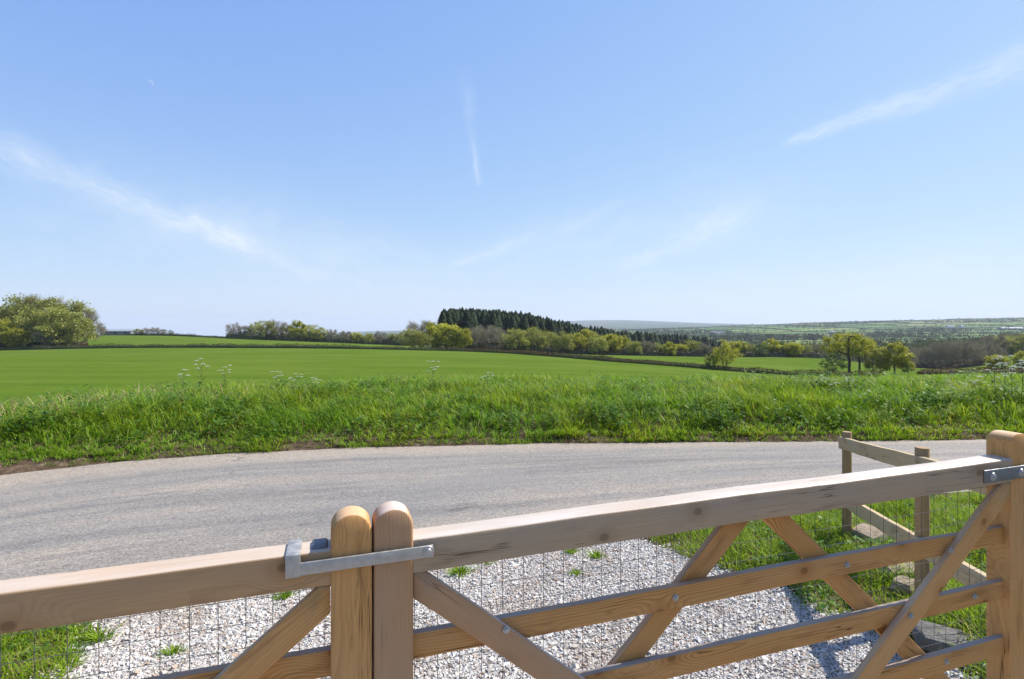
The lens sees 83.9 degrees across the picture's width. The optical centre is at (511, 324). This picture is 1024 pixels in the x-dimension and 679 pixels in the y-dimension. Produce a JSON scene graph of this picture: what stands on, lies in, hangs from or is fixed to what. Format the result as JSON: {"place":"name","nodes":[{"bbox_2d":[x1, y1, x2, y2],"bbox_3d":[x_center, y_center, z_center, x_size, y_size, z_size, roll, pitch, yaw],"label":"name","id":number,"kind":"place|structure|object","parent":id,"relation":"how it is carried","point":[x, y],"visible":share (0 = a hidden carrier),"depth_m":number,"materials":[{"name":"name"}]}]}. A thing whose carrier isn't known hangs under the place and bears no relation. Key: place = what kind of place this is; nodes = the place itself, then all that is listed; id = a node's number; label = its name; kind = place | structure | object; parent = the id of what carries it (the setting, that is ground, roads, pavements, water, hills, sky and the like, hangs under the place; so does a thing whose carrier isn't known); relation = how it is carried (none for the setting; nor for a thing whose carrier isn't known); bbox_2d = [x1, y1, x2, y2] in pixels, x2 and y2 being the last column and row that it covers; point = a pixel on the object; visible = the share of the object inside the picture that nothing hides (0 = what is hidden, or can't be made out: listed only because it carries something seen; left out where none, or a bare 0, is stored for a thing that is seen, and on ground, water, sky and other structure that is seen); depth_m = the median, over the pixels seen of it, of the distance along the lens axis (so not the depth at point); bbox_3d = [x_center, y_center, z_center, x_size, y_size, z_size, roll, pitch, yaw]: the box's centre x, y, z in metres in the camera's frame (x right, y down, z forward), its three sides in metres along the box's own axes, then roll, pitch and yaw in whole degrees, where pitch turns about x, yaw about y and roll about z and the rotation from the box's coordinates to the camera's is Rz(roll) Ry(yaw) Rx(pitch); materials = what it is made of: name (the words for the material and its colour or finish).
{"place":"outdoors","nodes":[
{"label":"outdoors","id":0,"kind":"place"},
{"bbox_2d":[0,439,985,579],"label":"road","id":1,"kind":"structure","parent":0,"point":[71,519],"depth_m":6.82,"materials":[{"name":"grey asphalt"}]},
{"bbox_2d":[0,320,1023,678],"bbox_3d":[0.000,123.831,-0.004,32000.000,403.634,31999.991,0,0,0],"label":"ground","id":2,"kind":"structure","parent":0,"point":[28,374],"depth_m":36.53,"materials":[{"name":"green plant"}]},
{"bbox_2d":[0,317,22,346],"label":"broadleaf tree","id":3,"kind":"object","parent":2,"relation":"on","point":[3,324],"visible":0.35,"depth_m":185.07,"materials":[{"name":"green plant"}]},
{"bbox_2d":[0,327,29,347],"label":"broadleaf tree","id":4,"kind":"object","parent":2,"relation":"on","point":[15,339],"visible":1,"depth_m":183.41,"materials":[{"name":"green plant"}]},
{"bbox_2d":[0,301,34,340],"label":"broadleaf tree","id":5,"kind":"object","parent":2,"relation":"on","point":[11,306],"visible":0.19,"depth_m":193.43,"materials":[{"name":"green plant"}]},
{"bbox_2d":[0,292,50,339],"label":"broadleaf tree","id":6,"kind":"object","parent":2,"relation":"on","point":[27,301],"visible":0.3,"depth_m":195.40,"materials":[{"name":"green plant"}]},
{"bbox_2d":[10,310,48,346],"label":"broadleaf tree","id":7,"kind":"object","parent":2,"relation":"on","point":[18,322],"visible":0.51,"depth_m":188.80,"materials":[{"name":"green plant"}]},
{"bbox_2d":[3,293,67,340],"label":"bare tree","id":8,"kind":"object","parent":2,"relation":"on","point":[33,297],"visible":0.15,"depth_m":201.52,"materials":[{"name":"grey plant"}]},
{"bbox_2d":[30,329,56,345],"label":"bare tree","id":9,"kind":"object","parent":2,"relation":"on","point":[40,336],"visible":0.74,"depth_m":185.14,"materials":[{"name":"grey plant"}]},
{"bbox_2d":[0,337,87,347],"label":"underwood","id":10,"kind":"object","parent":2,"relation":"on","point":[82,343],"visible":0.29,"depth_m":190.97,"materials":[{"name":"green plant"}]},
{"bbox_2d":[1,620,100,678],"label":"edge grass","id":11,"kind":"structure","parent":2,"relation":"on","point":[62,661],"depth_m":3.16,"materials":[{"name":"green plant"}]},
{"bbox_2d":[18,294,83,341],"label":"broadleaf tree","id":12,"kind":"object","parent":2,"relation":"on","point":[46,302],"visible":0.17,"depth_m":195.03,"materials":[{"name":"green plant"}]},
{"bbox_2d":[24,306,89,346],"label":"broadleaf tree","id":13,"kind":"object","parent":2,"relation":"on","point":[46,319],"visible":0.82,"depth_m":186.06,"materials":[{"name":"green plant"}]},
{"bbox_2d":[45,299,96,335],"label":"broadleaf tree","id":14,"kind":"object","parent":2,"relation":"on","point":[79,305],"visible":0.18,"depth_m":200.80,"materials":[{"name":"green plant"}]},
{"bbox_2d":[59,314,98,345],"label":"broadleaf tree","id":15,"kind":"object","parent":2,"relation":"on","point":[84,326],"visible":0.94,"depth_m":188.73,"materials":[{"name":"green plant"}]},
{"bbox_2d":[73,310,104,341],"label":"bare tree","id":16,"kind":"object","parent":2,"relation":"on","point":[95,319],"visible":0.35,"depth_m":201.25,"materials":[{"name":"grey plant"}]},
{"bbox_2d":[100,329,133,334],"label":"barn","id":17,"kind":"structure","parent":2,"relation":"on","point":[118,331],"depth_m":339.25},
{"bbox_2d":[126,333,225,337],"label":"field hedge","id":18,"kind":"object","parent":2,"relation":"on","point":[166,334],"visible":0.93,"depth_m":335.73,"materials":[{"name":"green plant"}]},
{"bbox_2d":[0,506,371,678],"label":"wooden gate","id":19,"kind":"structure","parent":2,"relation":"on","point":[48,600],"depth_m":1.11,"materials":[{"name":"brown wood"}]},
{"bbox_2d":[311,538,327,548],"bbox_3d":[-0.397,0.451,1.178,0.032,0.007,0.044,0,0,-18],"label":"latch stop","id":20,"kind":"object","parent":19,"relation":"on","point":[320,543],"visible":1,"depth_m":1.17,"materials":[{"name":"metal"}]},
{"bbox_2d":[285,539,433,578],"bbox_3d":[-0.315,0.472,1.192,0.291,0.046,0.094,0,0,-18],"label":"gate latch","id":21,"kind":"object","parent":19,"relation":"attached to","point":[295,567],"visible":0.96,"depth_m":1.15,"materials":[{"name":"metal"}]},
{"bbox_2d":[372,430,1023,678],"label":"wooden gate","id":22,"kind":"structure","parent":19,"relation":"attached to","point":[994,525],"depth_m":1.47,"materials":[{"name":"brown wood"}]},
{"bbox_2d":[0,343,418,349],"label":"field hedge","id":23,"kind":"object","parent":2,"relation":"on","point":[223,345],"visible":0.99,"depth_m":180.33,"materials":[{"name":"green plant"}]},
{"bbox_2d":[225,321,240,334],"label":"bare tree","id":24,"kind":"object","parent":2,"relation":"on","point":[233,329],"visible":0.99,"depth_m":321.33,"materials":[{"name":"grey plant"}]},
{"bbox_2d":[253,319,278,339],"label":"broadleaf tree","id":25,"kind":"object","parent":2,"relation":"on","point":[260,329],"visible":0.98,"depth_m":311.32,"materials":[{"name":"green plant"}]},
{"bbox_2d":[268,318,287,339],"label":"bare tree","id":26,"kind":"object","parent":2,"relation":"on","point":[280,327],"visible":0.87,"depth_m":314.87,"materials":[{"name":"grey plant"}]},
{"bbox_2d":[287,319,307,340],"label":"broadleaf tree","id":27,"kind":"object","parent":2,"relation":"on","point":[296,331],"visible":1,"depth_m":302.09,"materials":[{"name":"green plant"}]},
{"bbox_2d":[301,324,320,341],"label":"broadleaf tree","id":28,"kind":"object","parent":2,"relation":"on","point":[311,331],"visible":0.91,"depth_m":306.10,"materials":[{"name":"green plant"}]},
{"bbox_2d":[225,330,409,345],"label":"underwood","id":29,"kind":"object","parent":2,"relation":"on","point":[253,336],"visible":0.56,"depth_m":311.81,"materials":[{"name":"green plant"}]},
{"bbox_2d":[313,326,327,340],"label":"broadleaf tree","id":30,"kind":"object","parent":2,"relation":"on","point":[322,333],"visible":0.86,"depth_m":308.80,"materials":[{"name":"green plant"}]},
{"bbox_2d":[401,328,422,346],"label":"broadleaf tree","id":31,"kind":"object","parent":2,"relation":"on","point":[406,335],"visible":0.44,"depth_m":194.63,"materials":[{"name":"green plant"}]},
{"bbox_2d":[405,319,428,347],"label":"bare tree","id":32,"kind":"object","parent":2,"relation":"on","point":[411,327],"visible":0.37,"depth_m":204.05,"materials":[{"name":"grey plant"}]},
{"bbox_2d":[405,331,434,347],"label":"broadleaf tree","id":33,"kind":"object","parent":2,"relation":"on","point":[422,340],"visible":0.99,"depth_m":184.68,"materials":[{"name":"green plant"}]},
{"bbox_2d":[422,320,443,347],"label":"broadleaf tree","id":34,"kind":"object","parent":2,"relation":"on","point":[430,324],"visible":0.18,"depth_m":198.52,"materials":[{"name":"green plant"}]},
{"bbox_2d":[425,323,461,347],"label":"broadleaf tree","id":35,"kind":"object","parent":2,"relation":"on","point":[437,333],"visible":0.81,"depth_m":193.35,"materials":[{"name":"green plant"}]},
{"bbox_2d":[452,328,472,348],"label":"broadleaf tree","id":36,"kind":"object","parent":2,"relation":"on","point":[459,338],"visible":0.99,"depth_m":190.42,"materials":[{"name":"green plant"}]},
{"bbox_2d":[460,311,473,345],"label":"conifer tree","id":37,"kind":"object","parent":2,"relation":"on","point":[467,323],"visible":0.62,"depth_m":272.73,"materials":[{"name":"green plant"}]},
{"bbox_2d":[468,324,491,347],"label":"bare tree","id":38,"kind":"object","parent":2,"relation":"on","point":[476,338],"visible":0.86,"depth_m":199.19,"materials":[{"name":"grey plant"}]},
{"bbox_2d":[478,310,490,345],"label":"conifer tree","id":39,"kind":"object","parent":2,"relation":"on","point":[482,317],"visible":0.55,"depth_m":279.46,"materials":[{"name":"green plant"}]},
{"bbox_2d":[473,324,503,345],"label":"bare tree","id":40,"kind":"object","parent":2,"relation":"on","point":[499,336],"visible":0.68,"depth_m":203.74,"materials":[{"name":"grey plant"}]},
{"bbox_2d":[490,311,498,345],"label":"conifer tree","id":41,"kind":"object","parent":2,"relation":"on","point":[493,319],"visible":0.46,"depth_m":279.66,"materials":[{"name":"green plant"}]},
{"bbox_2d":[0,373,1009,420],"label":"dead stalks","id":42,"kind":"object","parent":2,"relation":"on","point":[14,409],"visible":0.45,"depth_m":11.28,"materials":[{"name":"plant"}]},
{"bbox_2d":[0,367,1023,466],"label":"verge grass","id":43,"kind":"structure","parent":2,"relation":"on","point":[809,399],"depth_m":10.47,"materials":[{"name":"green plant"}]},
{"bbox_2d":[500,328,529,351],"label":"broadleaf tree","id":44,"kind":"object","parent":2,"relation":"on","point":[519,333],"visible":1,"depth_m":198.73,"materials":[{"name":"green plant"}]},
{"bbox_2d":[522,325,550,349],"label":"broadleaf tree","id":45,"kind":"object","parent":2,"relation":"on","point":[536,336],"visible":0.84,"depth_m":203.47,"materials":[{"name":"green plant"}]},
{"bbox_2d":[550,330,575,352],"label":"broadleaf tree","id":46,"kind":"object","parent":2,"relation":"on","point":[565,338],"visible":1,"depth_m":198.41,"materials":[{"name":"green plant"}]},
{"bbox_2d":[562,332,587,348],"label":"broadleaf tree","id":47,"kind":"object","parent":2,"relation":"on","point":[579,340],"visible":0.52,"depth_m":203.50,"materials":[{"name":"green plant"}]},
{"bbox_2d":[575,327,596,348],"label":"broadleaf tree","id":48,"kind":"object","parent":2,"relation":"on","point":[585,332],"visible":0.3,"depth_m":208.63,"materials":[{"name":"green plant"}]},
{"bbox_2d":[587,334,609,354],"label":"broadleaf tree","id":49,"kind":"object","parent":2,"relation":"on","point":[597,343],"visible":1,"depth_m":198.62,"materials":[{"name":"green plant"}]},
{"bbox_2d":[598,333,623,350],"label":"broadleaf tree","id":50,"kind":"object","parent":2,"relation":"on","point":[614,344],"visible":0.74,"depth_m":203.02,"materials":[{"name":"green plant"}]},
{"bbox_2d":[431,342,819,358],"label":"underwood","id":51,"kind":"object","parent":2,"relation":"on","point":[695,352],"visible":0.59,"depth_m":201.89,"materials":[{"name":"green plant"}]},
{"bbox_2d":[625,340,642,355],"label":"broadleaf tree","id":52,"kind":"object","parent":2,"relation":"on","point":[634,347],"visible":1,"depth_m":199.07,"materials":[{"name":"green plant"}]},
{"bbox_2d":[417,347,884,376],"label":"field hedge","id":53,"kind":"object","parent":2,"relation":"on","point":[647,361],"visible":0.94,"depth_m":118.34,"materials":[{"name":"green plant"}]},
{"bbox_2d":[661,341,676,355],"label":"broadleaf tree","id":54,"kind":"object","parent":2,"relation":"on","point":[666,346],"visible":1,"depth_m":199.18,"materials":[{"name":"green plant"}]},
{"bbox_2d":[683,340,700,350],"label":"broadleaf tree","id":55,"kind":"object","parent":2,"relation":"on","point":[694,343],"visible":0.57,"depth_m":209.06,"materials":[{"name":"green plant"}]},
{"bbox_2d":[703,354,716,366],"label":"broadleaf tree","id":56,"kind":"object","parent":2,"relation":"on","point":[708,359],"visible":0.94,"depth_m":110.89,"materials":[{"name":"green plant"}]},
{"bbox_2d":[711,339,745,366],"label":"field maple","id":57,"kind":"object","parent":2,"relation":"on","point":[730,355],"visible":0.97,"depth_m":109.43,"materials":[{"name":"green plant"}]},
{"bbox_2d":[728,339,747,353],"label":"broadleaf tree","id":58,"kind":"object","parent":2,"relation":"on","point":[733,344],"visible":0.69,"depth_m":195.21,"materials":[{"name":"green plant"}]},
{"bbox_2d":[752,343,768,355],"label":"broadleaf tree","id":59,"kind":"object","parent":2,"relation":"on","point":[760,349],"visible":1,"depth_m":191.41,"materials":[{"name":"green plant"}]},
{"bbox_2d":[761,337,782,351],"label":"broadleaf tree","id":60,"kind":"object","parent":2,"relation":"on","point":[771,342],"visible":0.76,"depth_m":195.98,"materials":[{"name":"green plant"}]},
{"bbox_2d":[782,342,804,356],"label":"broadleaf tree","id":61,"kind":"object","parent":2,"relation":"on","point":[796,347],"visible":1,"depth_m":191.09,"materials":[{"name":"green plant"}]},
{"bbox_2d":[646,490,985,678],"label":"lawn grass","id":62,"kind":"structure","parent":2,"relation":"on","point":[935,518],"depth_m":4.68,"materials":[{"name":"green plant"}]},
{"bbox_2d":[818,352,849,371],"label":"broadleaf tree","id":63,"kind":"object","parent":2,"relation":"on","point":[832,362],"visible":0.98,"depth_m":111.37,"materials":[{"name":"green plant"}]},
{"bbox_2d":[819,329,878,372],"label":"oak tree","id":64,"kind":"object","parent":2,"relation":"on","point":[836,345],"visible":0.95,"depth_m":116.46,"materials":[{"name":"green plant"}]},
{"bbox_2d":[839,336,877,372],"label":"oak tree","id":65,"kind":"object","parent":2,"relation":"on","point":[856,345],"visible":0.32,"depth_m":118.87,"materials":[{"name":"green plant"}]},
{"bbox_2d":[850,523,887,546],"bbox_3d":[2.982,1.768,4.766,0.211,0.123,0.231,-13,15,-28],"label":"stone","id":66,"kind":"object","parent":2,"relation":"on","point":[863,529],"visible":0.51,"depth_m":4.73,"materials":[{"name":"stone"}]},
{"bbox_2d":[862,347,883,371],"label":"broadleaf tree","id":67,"kind":"object","parent":2,"relation":"on","point":[872,355],"visible":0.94,"depth_m":113.74,"materials":[{"name":"green plant"}]},
{"bbox_2d":[734,333,1018,362],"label":"woods","id":68,"kind":"object","parent":2,"relation":"on","point":[925,343],"visible":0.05,"depth_m":302.45,"materials":[{"name":"green plant"}]},
{"bbox_2d":[878,562,913,582],"bbox_3d":[2.712,1.721,3.966,0.274,0.093,0.166,0,11,-6],"label":"stone","id":69,"kind":"object","parent":2,"relation":"on","point":[902,568],"visible":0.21,"depth_m":3.93,"materials":[{"name":"stone"}]},
{"bbox_2d":[878,340,915,372],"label":"broadleaf tree","id":70,"kind":"object","parent":2,"relation":"on","point":[898,359],"visible":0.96,"depth_m":112.23,"materials":[{"name":"green plant"}]},
{"bbox_2d":[891,575,913,595],"bbox_3d":[2.565,1.703,3.720,0.160,0.082,0.125,0,0,-34],"label":"stone","id":71,"kind":"object","parent":2,"relation":"on","point":[904,587],"visible":0.62,"depth_m":3.69,"materials":[{"name":"stone"}]},
{"bbox_2d":[900,361,915,373],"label":"broadleaf tree","id":72,"kind":"object","parent":2,"relation":"on","point":[908,366],"visible":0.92,"depth_m":111.56,"materials":[{"name":"green plant"}]},
{"bbox_2d":[838,431,985,590],"bbox_3d":[2.445,1.280,3.385,0.081,1.437,3.240,0,0,15],"label":"wooden fence","id":73,"kind":"object","parent":2,"relation":"on","point":[848,445],"visible":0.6,"depth_m":3.62,"materials":[{"name":"brown wood"}]},
{"bbox_2d":[918,345,935,363],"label":"bare tree","id":74,"kind":"object","parent":2,"relation":"on","point":[926,350],"visible":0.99,"depth_m":223.47,"materials":[{"name":"grey plant"}]},
{"bbox_2d":[930,341,950,364],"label":"bare tree","id":75,"kind":"object","parent":2,"relation":"on","point":[938,349],"visible":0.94,"depth_m":223.09,"materials":[{"name":"grey plant"}]},
{"bbox_2d":[912,620,979,651],"bbox_3d":[2.332,1.681,3.019,0.352,0.077,0.186,7,13,20],"label":"stone","id":76,"kind":"object","parent":2,"relation":"on","point":[933,635],"visible":0.55,"depth_m":3.02,"materials":[{"name":"stone"}]},
{"bbox_2d":[940,339,962,364],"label":"bare tree","id":77,"kind":"object","parent":2,"relation":"on","point":[953,354],"visible":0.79,"depth_m":223.77,"materials":[{"name":"grey plant"}]},
{"bbox_2d":[912,358,1005,368],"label":"underwood","id":78,"kind":"object","parent":2,"relation":"on","point":[954,364],"visible":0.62,"depth_m":221.42,"materials":[{"name":"green plant"}]},
{"bbox_2d":[952,338,971,361],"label":"bare tree","id":79,"kind":"object","parent":2,"relation":"on","point":[965,346],"visible":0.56,"depth_m":226.48,"materials":[{"name":"grey plant"}]},
{"bbox_2d":[914,366,1023,374],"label":"field hedge","id":80,"kind":"object","parent":2,"relation":"on","point":[947,370],"visible":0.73,"depth_m":106.10,"materials":[{"name":"green plant"}]},
{"bbox_2d":[963,342,987,361],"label":"bare tree","id":81,"kind":"object","parent":2,"relation":"on","point":[978,349],"visible":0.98,"depth_m":223.04,"materials":[{"name":"grey plant"}]},
{"bbox_2d":[979,342,997,357],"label":"bare tree","id":82,"kind":"object","parent":2,"relation":"on","point":[990,348],"visible":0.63,"depth_m":226.34,"materials":[{"name":"grey plant"}]},
{"bbox_2d":[979,330,1011,352],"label":"bare tree","id":83,"kind":"object","parent":2,"relation":"on","point":[989,339],"visible":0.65,"depth_m":288.27,"materials":[{"name":"grey plant"}]},
{"bbox_2d":[986,355,1007,398],"bbox_3d":[9.862,1.135,11.617,0.391,1.020,0.375,0,0,-34],"label":"cow parsley","id":84,"kind":"object","parent":2,"relation":"on","point":[996,373],"visible":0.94,"depth_m":11.62,"materials":[{"name":"green plant"}]},
{"bbox_2d":[982,354,1012,369],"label":"broadleaf tree","id":85,"kind":"object","parent":2,"relation":"on","point":[990,360],"visible":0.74,"depth_m":124.80,"materials":[{"name":"green plant"}]},
{"bbox_2d":[995,364,1015,403],"bbox_3d":[9.689,1.242,11.197,0.351,0.935,0.325,0,0,34],"label":"cow parsley","id":86,"kind":"object","parent":2,"relation":"on","point":[1004,383],"visible":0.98,"depth_m":11.22,"materials":[{"name":"green plant"}]},
{"bbox_2d":[997,338,1019,353],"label":"broadleaf tree","id":87,"kind":"object","parent":2,"relation":"on","point":[1012,348],"visible":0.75,"depth_m":288.10,"materials":[{"name":"green plant"}]},
{"bbox_2d":[998,355,1022,395],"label":"cow parsley","id":88,"kind":"object","parent":2,"relation":"on","point":[1020,367],"visible":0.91,"depth_m":11.70,"materials":[{"name":"green plant"}]},
{"bbox_2d":[1009,350,1023,366],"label":"broadleaf tree","id":89,"kind":"object","parent":2,"relation":"on","point":[1018,356],"visible":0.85,"depth_m":149.85,"materials":[{"name":"green plant"}]},
{"bbox_2d":[1009,333,1023,351],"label":"broadleaf tree","id":90,"kind":"object","parent":2,"relation":"on","point":[1021,343],"visible":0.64,"depth_m":289.73,"materials":[{"name":"green plant"}]},
{"bbox_2d":[1009,360,1023,405],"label":"cow parsley","id":91,"kind":"object","parent":2,"relation":"on","point":[1019,384],"visible":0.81,"depth_m":11.29,"materials":[{"name":"green plant"}]},
{"bbox_2d":[0,0,1023,336],"label":"sky","id":92,"kind":"structure","parent":0,"point":[199,167],"materials":[{"name":"blue"}]},
{"bbox_2d":[74,540,970,678],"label":"driveway","id":93,"kind":"structure","parent":0,"point":[628,633],"depth_m":3.42,"materials":[{"name":"grey gravel"}]},
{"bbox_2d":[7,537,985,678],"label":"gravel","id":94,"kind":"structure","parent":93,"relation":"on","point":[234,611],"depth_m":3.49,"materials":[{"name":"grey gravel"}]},
{"bbox_2d":[75,621,124,646],"bbox_3d":[-2.515,1.875,3.431,0.300,0.070,0.349,0,0,0],"label":"grass tuft","id":95,"kind":"object","parent":94,"relation":"on","point":[91,637],"visible":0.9,"depth_m":3.44,"materials":[{"name":"green plant"}]},
{"bbox_2d":[156,641,186,657],"bbox_3d":[-1.920,1.837,3.212,0.202,0.046,0.183,0,0,-45],"label":"grass tuft","id":96,"kind":"object","parent":94,"relation":"on","point":[173,649],"visible":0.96,"depth_m":3.23,"materials":[{"name":"green plant"}]},
{"bbox_2d":[273,590,302,604],"bbox_3d":[-1.630,1.922,4.093,0.260,0.056,0.242,0,0,-39],"label":"grass tuft","id":97,"kind":"object","parent":94,"relation":"on","point":[282,596],"visible":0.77,"depth_m":4.07,"materials":[{"name":"green plant"}]},
{"bbox_2d":[445,565,480,577],"bbox_3d":[-0.399,1.913,4.463,0.288,0.072,0.305,0,0,30],"label":"grass tuft","id":98,"kind":"object","parent":94,"relation":"on","point":[455,570],"visible":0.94,"depth_m":4.45,"materials":[{"name":"green plant"}]},
{"bbox_2d":[586,549,605,559],"bbox_3d":[0.706,1.920,4.760,0.218,0.054,0.249,0,0,0],"label":"grass tuft","id":99,"kind":"object","parent":94,"relation":"on","point":[595,554],"visible":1,"depth_m":4.77,"materials":[{"name":"green plant"}]},
{"bbox_2d":[615,318,1023,346],"bbox_3d":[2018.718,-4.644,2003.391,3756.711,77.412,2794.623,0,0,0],"label":"fields","id":100,"kind":"structure","parent":0,"point":[866,326],"depth_m":1832.12,"materials":[{"name":"green plant"}]},
{"bbox_2d":[607,317,1023,349],"bbox_3d":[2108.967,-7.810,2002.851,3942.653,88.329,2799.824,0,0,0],"label":"hedgerows","id":101,"kind":"object","parent":100,"relation":"on","point":[746,336],"visible":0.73,"depth_m":1436.95,"materials":[{"name":"green plant"}]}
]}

